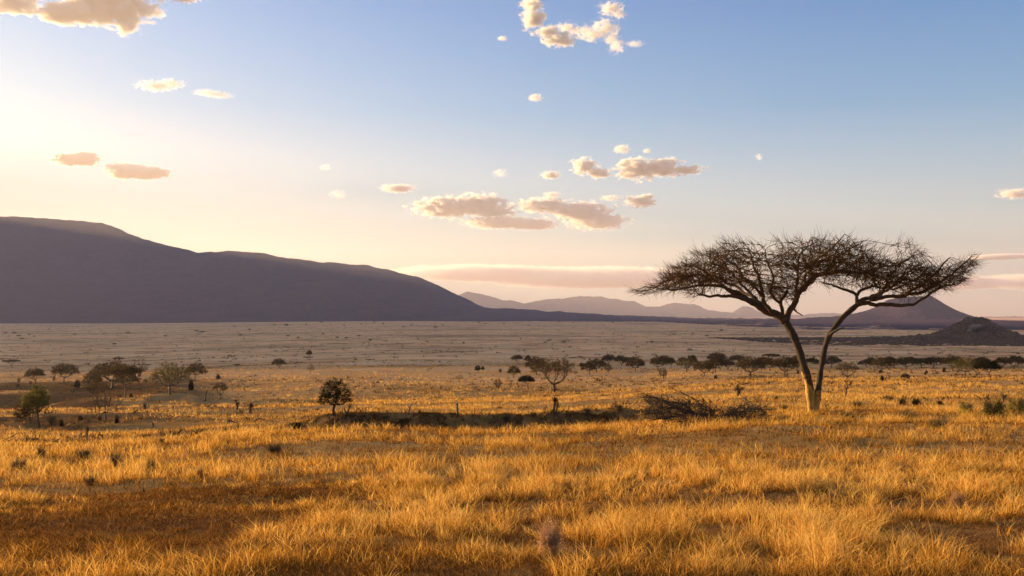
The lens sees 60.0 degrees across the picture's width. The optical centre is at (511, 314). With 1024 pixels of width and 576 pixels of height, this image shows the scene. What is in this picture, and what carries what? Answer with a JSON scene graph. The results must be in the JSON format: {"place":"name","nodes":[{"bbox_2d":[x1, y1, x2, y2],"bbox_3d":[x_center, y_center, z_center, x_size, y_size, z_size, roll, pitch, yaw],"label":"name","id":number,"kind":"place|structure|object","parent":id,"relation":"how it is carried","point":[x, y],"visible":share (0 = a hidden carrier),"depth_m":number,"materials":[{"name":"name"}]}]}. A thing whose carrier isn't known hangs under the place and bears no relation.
{"place":"outdoors","nodes":[
{"label":"outdoors","id":0,"kind":"place"},
{"bbox_2d":[58,419,63,426],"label":"shrub","id":1,"kind":"object","parent":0,"point":[61,422],"visible":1,"depth_m":109.75,"materials":[{"name":"green plant"}]},
{"bbox_2d":[0,216,792,323],"bbox_3d":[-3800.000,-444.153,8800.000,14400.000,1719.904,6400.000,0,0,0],"label":"mountain","id":2,"kind":"structure","parent":0,"point":[60,271],"depth_m":7335.87,"materials":[{"name":"stone"}]},
{"bbox_2d":[0,316,1023,575],"bbox_3d":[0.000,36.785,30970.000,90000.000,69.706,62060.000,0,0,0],"label":"ground","id":3,"kind":"structure","parent":0,"point":[334,342],"depth_m":201.40,"materials":[{"name":"brown soil"}]},
{"bbox_2d":[2,359,20,364],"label":"acacia tree","id":4,"kind":"object","parent":3,"relation":"on","point":[13,360],"visible":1,"depth_m":430.07,"materials":[{"name":"green plant"}]},
{"bbox_2d":[6,455,30,471],"bbox_3d":[-15.579,4.684,28.081,0.743,0.621,0.745,0,0,20],"label":"shrub","id":5,"kind":"object","parent":3,"relation":"on","point":[15,465],"visible":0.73,"depth_m":27.96,"materials":[{"name":"brown plant"}]},
{"bbox_2d":[11,405,28,423],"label":"shrub","id":6,"kind":"object","parent":3,"relation":"on","point":[19,416],"visible":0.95,"depth_m":104.55,"materials":[{"name":"brown plant"}]},
{"bbox_2d":[18,399,41,423],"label":"acacia tree","id":7,"kind":"object","parent":3,"relation":"on","point":[30,418],"visible":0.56,"depth_m":104.93,"materials":[{"name":"brown plant"}]},
{"bbox_2d":[24,367,44,383],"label":"acacia tree","id":8,"kind":"object","parent":3,"relation":"on","point":[38,372],"visible":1,"depth_m":226.90,"materials":[{"name":"green plant"}]},
{"bbox_2d":[20,384,51,427],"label":"acacia tree","id":9,"kind":"object","parent":3,"relation":"on","point":[38,395],"visible":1,"depth_m":104.35,"materials":[{"name":"green plant"}]},
{"bbox_2d":[35,442,47,458],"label":"shrub","id":10,"kind":"object","parent":3,"relation":"on","point":[41,452],"visible":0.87,"depth_m":32.70,"materials":[{"name":"brown plant"}]},
{"bbox_2d":[40,412,60,424],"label":"shrub","id":11,"kind":"object","parent":3,"relation":"on","point":[51,420],"visible":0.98,"depth_m":113.93,"materials":[{"name":"brown plant"}]},
{"bbox_2d":[50,362,80,381],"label":"acacia tree","id":12,"kind":"object","parent":3,"relation":"on","point":[61,368],"visible":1,"depth_m":238.85,"materials":[{"name":"green plant"}]},
{"bbox_2d":[73,379,81,387],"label":"shrub","id":13,"kind":"object","parent":3,"relation":"on","point":[77,384],"visible":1,"depth_m":200.85,"materials":[{"name":"green plant"}]},
{"bbox_2d":[75,446,90,460],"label":"shrub","id":14,"kind":"object","parent":3,"relation":"on","point":[86,454],"visible":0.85,"depth_m":32.39,"materials":[{"name":"brown plant"}]},
{"bbox_2d":[81,472,97,485],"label":"shrub","id":15,"kind":"object","parent":3,"relation":"on","point":[92,480],"visible":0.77,"depth_m":21.70,"materials":[{"name":"brown plant"}]},
{"bbox_2d":[82,371,103,388],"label":"acacia tree","id":16,"kind":"object","parent":3,"relation":"on","point":[95,379],"visible":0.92,"depth_m":202.76,"materials":[{"name":"green plant"}]},
{"bbox_2d":[85,381,110,401],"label":"acacia tree","id":17,"kind":"object","parent":3,"relation":"on","point":[94,387],"visible":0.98,"depth_m":163.76,"materials":[{"name":"brown plant"}]},
{"bbox_2d":[86,389,124,420],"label":"acacia tree","id":18,"kind":"object","parent":3,"relation":"on","point":[105,406],"visible":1,"depth_m":108.57,"materials":[{"name":"brown plant"}]},
{"bbox_2d":[87,360,134,388],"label":"acacia tree","id":19,"kind":"object","parent":3,"relation":"on","point":[101,368],"visible":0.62,"depth_m":204.66,"materials":[{"name":"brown plant"}]},
{"bbox_2d":[106,445,126,469],"bbox_3d":[-11.991,4.365,26.946,0.690,0.860,0.755,0,0,-43],"label":"shrub","id":20,"kind":"object","parent":3,"relation":"on","point":[116,459],"visible":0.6,"depth_m":26.91,"materials":[{"name":"brown plant"}]},
{"bbox_2d":[104,365,143,397],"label":"acacia tree","id":21,"kind":"object","parent":3,"relation":"on","point":[119,371],"visible":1,"depth_m":166.35,"materials":[{"name":"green plant"}]},
{"bbox_2d":[113,373,140,386],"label":"acacia tree","id":22,"kind":"object","parent":3,"relation":"on","point":[134,379],"visible":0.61,"depth_m":182.79,"materials":[{"name":"green plant"}]},
{"bbox_2d":[132,358,148,376],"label":"baobab tree","id":23,"kind":"object","parent":3,"relation":"on","point":[139,374],"visible":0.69,"depth_m":284.33,"materials":[{"name":"plant"}]},
{"bbox_2d":[145,457,155,470],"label":"shrub","id":24,"kind":"object","parent":3,"relation":"on","point":[152,465],"visible":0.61,"depth_m":25.80,"materials":[{"name":"brown plant"}]},
{"bbox_2d":[148,360,191,394],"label":"acacia tree","id":25,"kind":"object","parent":3,"relation":"on","point":[165,377],"visible":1,"depth_m":172.10,"materials":[{"name":"green plant"}]},
{"bbox_2d":[187,378,193,390],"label":"shrub","id":26,"kind":"object","parent":3,"relation":"on","point":[190,385],"visible":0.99,"depth_m":182.28,"materials":[{"name":"green plant"}]},
{"bbox_2d":[185,362,207,379],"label":"acacia tree","id":27,"kind":"object","parent":3,"relation":"on","point":[191,369],"visible":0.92,"depth_m":240.12,"materials":[{"name":"green plant"}]},
{"bbox_2d":[195,462,204,480],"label":"shrub","id":28,"kind":"object","parent":3,"relation":"on","point":[198,472],"visible":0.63,"depth_m":21.42,"materials":[{"name":"brown plant"}]},
{"bbox_2d":[213,382,227,397],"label":"acacia tree","id":29,"kind":"object","parent":3,"relation":"on","point":[220,386],"visible":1,"depth_m":168.46,"materials":[{"name":"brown plant"}]},
{"bbox_2d":[227,418,265,423],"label":"fallen log","id":30,"kind":"object","parent":3,"relation":"on","point":[228,421],"visible":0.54,"depth_m":89.83,"materials":[{"name":"brown wood"}]},
{"bbox_2d":[263,441,284,454],"bbox_3d":[-8.155,4.558,30.467,0.938,0.571,0.858,0,0,43],"label":"shrub","id":31,"kind":"object","parent":3,"relation":"on","point":[276,447],"visible":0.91,"depth_m":30.40,"materials":[{"name":"brown plant"}]},
{"bbox_2d":[272,358,285,365],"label":"acacia tree","id":32,"kind":"object","parent":3,"relation":"on","point":[280,361],"visible":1,"depth_m":327.20,"materials":[{"name":"green plant"}]},
{"bbox_2d":[293,422,304,427],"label":"shrub","id":33,"kind":"object","parent":3,"relation":"on","point":[299,424],"visible":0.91,"depth_m":52.46,"materials":[{"name":"green plant"}]},
{"bbox_2d":[317,377,353,415],"bbox_3d":[-10.667,4.999,53.280,2.324,2.559,2.199,0,0,-28],"label":"acacia tree","id":34,"kind":"object","parent":3,"relation":"on","point":[329,394],"visible":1,"depth_m":53.23,"materials":[{"name":"green plant"}]},
{"bbox_2d":[342,403,351,415],"bbox_3d":[-9.712,5.609,52.428,0.621,0.822,0.314,0,0,-9],"label":"dead snag","id":35,"kind":"object","parent":3,"relation":"on","point":[347,411],"visible":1,"depth_m":52.43,"materials":[{"name":"brown wood"}]},
{"bbox_2d":[374,413,394,420],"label":"shrub","id":36,"kind":"object","parent":3,"relation":"on","point":[383,417],"visible":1,"depth_m":51.95,"materials":[{"name":"brown plant"}]},
{"bbox_2d":[255,407,654,432],"bbox_3d":[-4.625,6.761,52.707,27.583,2.105,12.346,0,0,-10],"label":"wash scrub","id":37,"kind":"object","parent":3,"relation":"on","point":[350,413],"visible":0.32,"depth_m":53.81,"materials":[{"name":"brown plant"}]},
{"bbox_2d":[494,377,500,389],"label":"acacia tree","id":38,"kind":"object","parent":3,"relation":"on","point":[499,381],"visible":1,"depth_m":172.61,"materials":[{"name":"green plant"}]},
{"bbox_2d":[502,414,510,421],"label":"shrub","id":39,"kind":"object","parent":3,"relation":"on","point":[506,418],"visible":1,"depth_m":54.38,"materials":[{"name":"plant"}]},
{"bbox_2d":[0,322,1019,366],"bbox_3d":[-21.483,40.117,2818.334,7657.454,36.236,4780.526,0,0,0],"label":"scrub","id":40,"kind":"object","parent":3,"relation":"on","point":[451,339],"visible":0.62,"depth_m":974.36,"materials":[{"name":"green plant"}]},
{"bbox_2d":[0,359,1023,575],"bbox_3d":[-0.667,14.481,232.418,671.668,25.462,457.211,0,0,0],"label":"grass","id":41,"kind":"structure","parent":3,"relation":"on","point":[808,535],"depth_m":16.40,"materials":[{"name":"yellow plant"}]},
{"bbox_2d":[0,374,1023,575],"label":"dead grass","id":42,"kind":"structure","parent":3,"relation":"on","point":[113,506],"depth_m":14.48,"materials":[{"name":"plant"}]},
{"bbox_2d":[507,365,520,377],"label":"acacia tree","id":43,"kind":"object","parent":3,"relation":"on","point":[511,369],"visible":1,"depth_m":236.63,"materials":[{"name":"green plant"}]},
{"bbox_2d":[511,355,522,362],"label":"acacia tree","id":44,"kind":"object","parent":3,"relation":"on","point":[517,357],"visible":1,"depth_m":405.28,"materials":[{"name":"green plant"}]},
{"bbox_2d":[518,375,535,388],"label":"acacia tree","id":45,"kind":"object","parent":3,"relation":"on","point":[527,378],"visible":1,"depth_m":174.06,"materials":[{"name":"green plant"}]},
{"bbox_2d":[525,355,546,373],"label":"acacia tree","id":46,"kind":"object","parent":3,"relation":"on","point":[534,360],"visible":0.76,"depth_m":254.66,"materials":[{"name":"green plant"}]},
{"bbox_2d":[529,358,577,391],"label":"acacia tree","id":47,"kind":"object","parent":3,"relation":"on","point":[556,367],"visible":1,"depth_m":167.71,"materials":[{"name":"brown plant"}]},
{"bbox_2d":[550,396,559,413],"bbox_3d":[2.731,5.711,55.666,0.749,1.288,0.486,0,0,0],"label":"dead snag","id":48,"kind":"object","parent":3,"relation":"on","point":[555,404],"visible":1,"depth_m":55.65,"materials":[{"name":"brown wood"}]},
{"bbox_2d":[578,406,593,412],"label":"shrub","id":49,"kind":"object","parent":3,"relation":"on","point":[586,410],"visible":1,"depth_m":55.67,"materials":[{"name":"brown plant"}]},
{"bbox_2d":[580,361,596,374],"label":"acacia tree","id":50,"kind":"object","parent":3,"relation":"on","point":[590,368],"visible":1,"depth_m":251.87,"materials":[{"name":"green plant"}]},
{"bbox_2d":[584,358,606,371],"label":"acacia tree","id":51,"kind":"object","parent":3,"relation":"on","point":[599,362],"visible":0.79,"depth_m":264.78,"materials":[{"name":"green plant"}]},
{"bbox_2d":[601,353,614,361],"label":"acacia tree","id":52,"kind":"object","parent":3,"relation":"on","point":[607,356],"visible":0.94,"depth_m":351.29,"materials":[{"name":"green plant"}]},
{"bbox_2d":[604,363,611,371],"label":"acacia tree","id":53,"kind":"object","parent":3,"relation":"on","point":[608,367],"visible":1,"depth_m":259.56,"materials":[{"name":"green plant"}]},
{"bbox_2d":[613,403,623,408],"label":"shrub","id":54,"kind":"object","parent":3,"relation":"on","point":[618,406],"visible":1,"depth_m":55.94,"materials":[{"name":"brown plant"}]},
{"bbox_2d":[614,355,628,365],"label":"acacia tree","id":55,"kind":"object","parent":3,"relation":"on","point":[621,359],"visible":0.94,"depth_m":325.36,"materials":[{"name":"green plant"}]},
{"bbox_2d":[624,355,644,371],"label":"acacia tree","id":56,"kind":"object","parent":3,"relation":"on","point":[640,362],"visible":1,"depth_m":269.55,"materials":[{"name":"green plant"}]},
{"bbox_2d":[649,356,668,369],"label":"acacia tree","id":57,"kind":"object","parent":3,"relation":"on","point":[659,360],"visible":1,"depth_m":273.80,"materials":[{"name":"green plant"}]},
{"bbox_2d":[659,367,666,379],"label":"acacia tree","id":58,"kind":"object","parent":3,"relation":"on","point":[663,373],"visible":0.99,"depth_m":194.70,"materials":[{"name":"brown plant"}]},
{"bbox_2d":[666,357,675,363],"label":"acacia tree","id":59,"kind":"object","parent":3,"relation":"on","point":[670,360],"visible":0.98,"depth_m":328.05,"materials":[{"name":"green plant"}]},
{"bbox_2d":[675,358,694,371],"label":"acacia tree","id":60,"kind":"object","parent":3,"relation":"on","point":[685,364],"visible":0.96,"depth_m":234.67,"materials":[{"name":"green plant"}]},
{"bbox_2d":[629,386,778,425],"bbox_3d":[9.369,4.610,42.757,7.576,2.306,5.215,0,0,0],"label":"brush pile","id":61,"kind":"object","parent":3,"relation":"on","point":[685,410],"visible":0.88,"depth_m":42.28,"materials":[{"name":"black wood"}]},
{"bbox_2d":[693,360,715,375],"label":"acacia tree","id":62,"kind":"object","parent":3,"relation":"on","point":[706,365],"visible":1,"depth_m":205.28,"materials":[{"name":"green plant"}]},
{"bbox_2d":[706,351,727,363],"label":"acacia tree","id":63,"kind":"object","parent":3,"relation":"on","point":[718,354],"visible":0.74,"depth_m":340.09,"materials":[{"name":"green plant"}]},
{"bbox_2d":[707,355,727,372],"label":"acacia tree","id":64,"kind":"object","parent":3,"relation":"on","point":[721,362],"visible":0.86,"depth_m":222.43,"materials":[{"name":"green plant"}]},
{"bbox_2d":[724,359,734,368],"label":"acacia tree","id":65,"kind":"object","parent":3,"relation":"on","point":[730,363],"visible":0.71,"depth_m":276.23,"materials":[{"name":"green plant"}]},
{"bbox_2d":[728,355,744,364],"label":"acacia tree","id":66,"kind":"object","parent":3,"relation":"on","point":[736,357],"visible":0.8,"depth_m":334.80,"materials":[{"name":"green plant"}]},
{"bbox_2d":[734,383,744,396],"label":"dead snag","id":67,"kind":"object","parent":3,"relation":"on","point":[738,390],"visible":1,"depth_m":98.98,"materials":[{"name":"brown wood"}]},
{"bbox_2d":[735,356,765,376],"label":"acacia tree","id":68,"kind":"object","parent":3,"relation":"on","point":[748,360],"visible":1,"depth_m":199.94,"materials":[{"name":"green plant"}]},
{"bbox_2d":[763,357,774,370],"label":"acacia tree","id":69,"kind":"object","parent":3,"relation":"on","point":[766,360],"visible":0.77,"depth_m":225.61,"materials":[{"name":"green plant"}]},
{"bbox_2d":[762,353,779,359],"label":"acacia tree","id":70,"kind":"object","parent":3,"relation":"on","point":[772,355],"visible":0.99,"depth_m":368.16,"materials":[{"name":"green plant"}]},
{"bbox_2d":[777,403,789,409],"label":"shrub","id":71,"kind":"object","parent":3,"relation":"on","point":[783,407],"visible":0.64,"depth_m":60.19,"materials":[{"name":"brown plant"}]},
{"bbox_2d":[772,354,798,375],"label":"acacia tree","id":72,"kind":"object","parent":3,"relation":"on","point":[781,362],"visible":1,"depth_m":200.29,"materials":[{"name":"green plant"}]},
{"bbox_2d":[774,414,796,421],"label":"shrub","id":73,"kind":"object","parent":3,"relation":"on","point":[784,416],"visible":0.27,"depth_m":41.54,"materials":[{"name":"brown plant"}]},
{"bbox_2d":[790,354,806,365],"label":"acacia tree","id":74,"kind":"object","parent":3,"relation":"on","point":[795,357],"visible":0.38,"depth_m":231.43,"materials":[{"name":"green plant"}]},
{"bbox_2d":[626,227,988,412],"bbox_3d":[17.316,0.446,51.213,21.420,11.059,12.732,0,0,0],"label":"umbrella acacia","id":75,"kind":"object","parent":3,"relation":"on","point":[829,261],"visible":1,"depth_m":50.29,"materials":[{"name":"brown plant"}]},
{"bbox_2d":[809,512,822,525],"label":"grass","id":76,"kind":"structure","parent":3,"relation":"on","point":[815,519],"depth_m":11.59,"materials":[{"name":"yellow plant"}]},
{"bbox_2d":[826,487,839,502],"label":"shrub","id":77,"kind":"object","parent":3,"relation":"on","point":[831,494],"visible":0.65,"depth_m":14.21,"materials":[{"name":"brown plant"}]},
{"bbox_2d":[826,355,841,366],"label":"acacia tree","id":78,"kind":"object","parent":3,"relation":"on","point":[835,359],"visible":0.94,"depth_m":327.54,"materials":[{"name":"green plant"}]},
{"bbox_2d":[835,361,858,379],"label":"acacia tree","id":79,"kind":"object","parent":3,"relation":"on","point":[847,367],"visible":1,"depth_m":155.31,"materials":[{"name":"brown plant"}]},
{"bbox_2d":[840,410,859,420],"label":"shrub","id":80,"kind":"object","parent":3,"relation":"on","point":[849,414],"visible":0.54,"depth_m":45.30,"materials":[{"name":"brown plant"}]},
{"bbox_2d":[851,400,863,407],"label":"shrub","id":81,"kind":"object","parent":3,"relation":"on","point":[857,404],"visible":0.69,"depth_m":72.39,"materials":[{"name":"brown plant"}]},
{"bbox_2d":[857,359,871,367],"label":"acacia tree","id":82,"kind":"object","parent":3,"relation":"on","point":[864,361],"visible":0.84,"depth_m":301.86,"materials":[{"name":"green plant"}]},
{"bbox_2d":[870,357,894,369],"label":"acacia tree","id":83,"kind":"object","parent":3,"relation":"on","point":[880,361],"visible":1,"depth_m":212.79,"materials":[{"name":"green plant"}]},
{"bbox_2d":[885,358,903,367],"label":"acacia tree","id":84,"kind":"object","parent":3,"relation":"on","point":[893,360],"visible":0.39,"depth_m":302.85,"materials":[{"name":"green plant"}]},
{"bbox_2d":[898,398,905,404],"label":"shrub","id":85,"kind":"object","parent":3,"relation":"on","point":[902,402],"visible":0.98,"depth_m":74.25,"materials":[{"name":"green plant"}]},
{"bbox_2d":[893,407,916,420],"bbox_3d":[19.983,5.093,45.284,1.376,0.922,1.400,0,0,33],"label":"shrub","id":86,"kind":"object","parent":3,"relation":"on","point":[906,413],"visible":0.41,"depth_m":45.10,"materials":[{"name":"brown plant"}]},
{"bbox_2d":[893,356,917,369],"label":"acacia tree","id":87,"kind":"object","parent":3,"relation":"on","point":[904,361],"visible":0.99,"depth_m":290.77,"materials":[{"name":"green plant"}]},
{"bbox_2d":[900,373,910,378],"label":"acacia tree","id":88,"kind":"object","parent":3,"relation":"on","point":[905,375],"visible":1,"depth_m":154.77,"materials":[{"name":"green plant"}]},
{"bbox_2d":[910,396,921,404],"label":"shrub","id":89,"kind":"object","parent":3,"relation":"on","point":[915,401],"visible":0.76,"depth_m":73.84,"materials":[{"name":"green plant"}]},
{"bbox_2d":[912,357,933,367],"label":"acacia tree","id":90,"kind":"object","parent":3,"relation":"on","point":[920,361],"visible":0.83,"depth_m":322.52,"materials":[{"name":"green plant"}]},
{"bbox_2d":[924,356,943,367],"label":"acacia tree","id":91,"kind":"object","parent":3,"relation":"on","point":[931,359],"visible":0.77,"depth_m":322.37,"materials":[{"name":"green plant"}]},
{"bbox_2d":[921,417,950,429],"bbox_3d":[16.487,4.207,34.622,1.372,0.641,1.397,0,0,24],"label":"shrub","id":92,"kind":"object","parent":3,"relation":"on","point":[936,422],"visible":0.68,"depth_m":34.48,"materials":[{"name":"brown plant"}]},
{"bbox_2d":[939,355,962,370],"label":"acacia tree","id":93,"kind":"object","parent":3,"relation":"on","point":[950,359],"visible":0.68,"depth_m":226.50,"materials":[{"name":"green plant"}]},
{"bbox_2d":[950,356,976,376],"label":"acacia tree","id":94,"kind":"object","parent":3,"relation":"on","point":[963,364],"visible":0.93,"depth_m":187.75,"materials":[{"name":"green plant"}]},
{"bbox_2d":[958,398,975,414],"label":"shrub","id":95,"kind":"object","parent":3,"relation":"on","point":[963,406],"visible":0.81,"depth_m":49.50,"materials":[{"name":"green plant"}]},
{"bbox_2d":[969,356,988,365],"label":"acacia tree","id":96,"kind":"object","parent":3,"relation":"on","point":[979,359],"visible":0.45,"depth_m":286.98,"materials":[{"name":"green plant"}]},
{"bbox_2d":[974,359,1002,379],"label":"acacia tree","id":97,"kind":"object","parent":3,"relation":"on","point":[990,364],"visible":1,"depth_m":151.40,"materials":[{"name":"green plant"}]},
{"bbox_2d":[976,392,1014,419],"bbox_3d":[25.595,4.827,47.127,1.851,1.584,1.882,0,0,-32],"label":"shrub","id":98,"kind":"object","parent":3,"relation":"on","point":[990,409],"visible":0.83,"depth_m":46.79,"materials":[{"name":"green plant"}]},
{"bbox_2d":[994,356,1008,365],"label":"acacia tree","id":99,"kind":"object","parent":3,"relation":"on","point":[999,359],"visible":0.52,"depth_m":319.64,"materials":[{"name":"green plant"}]},
{"bbox_2d":[1000,355,1023,369],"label":"acacia tree","id":100,"kind":"object","parent":3,"relation":"on","point":[1015,359],"visible":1,"depth_m":277.37,"materials":[{"name":"green plant"}]},
{"bbox_2d":[1004,391,1023,415],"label":"shrub","id":101,"kind":"object","parent":3,"relation":"on","point":[1018,405],"visible":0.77,"depth_m":48.69,"materials":[{"name":"green plant"}]},
{"bbox_2d":[0,0,1023,315],"label":"sky","id":102,"kind":"structure","parent":0,"point":[522,151],"materials":[{"name":"blue"}]},
{"bbox_2d":[534,512,570,555],"bbox_3d":[0.418,2.326,9.444,0.430,0.532,0.440,0,0,-34],"label":"rock","id":103,"kind":"object","parent":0,"point":[550,536],"visible":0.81,"depth_m":9.41,"materials":[{"name":"brown stone"}]},
{"bbox_2d":[459,291,1023,317],"bbox_3d":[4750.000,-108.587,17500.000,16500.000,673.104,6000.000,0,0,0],"label":"hills","id":104,"kind":"structure","parent":0,"point":[594,304],"depth_m":16599.76,"materials":[{"name":"grey stone"}]},
{"bbox_2d":[655,295,1023,329],"bbox_3d":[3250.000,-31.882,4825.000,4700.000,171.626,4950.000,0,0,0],"label":"hills","id":105,"kind":"structure","parent":0,"point":[927,313],"depth_m":5049.76,"materials":[{"name":"grey stone"}]},
{"bbox_2d":[707,317,1023,345],"bbox_3d":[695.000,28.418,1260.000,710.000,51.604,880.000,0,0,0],"label":"hills","id":106,"kind":"structure","parent":0,"point":[989,333],"depth_m":1198.47,"materials":[{"name":"grey stone"}]},
{"bbox_2d":[969,324,976,330],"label":"boulder","id":107,"kind":"object","parent":106,"relation":"on","point":[973,327],"visible":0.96,"depth_m":1197.51,"materials":[{"name":"grey stone"}]},
{"bbox_2d":[945,489,964,508],"bbox_3d":[6.890,2.840,13.758,0.339,0.359,0.346,0,0,2],"label":"shrub","id":108,"kind":"object","parent":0,"point":[958,499],"visible":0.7,"depth_m":13.71,"materials":[{"name":"brown plant"}]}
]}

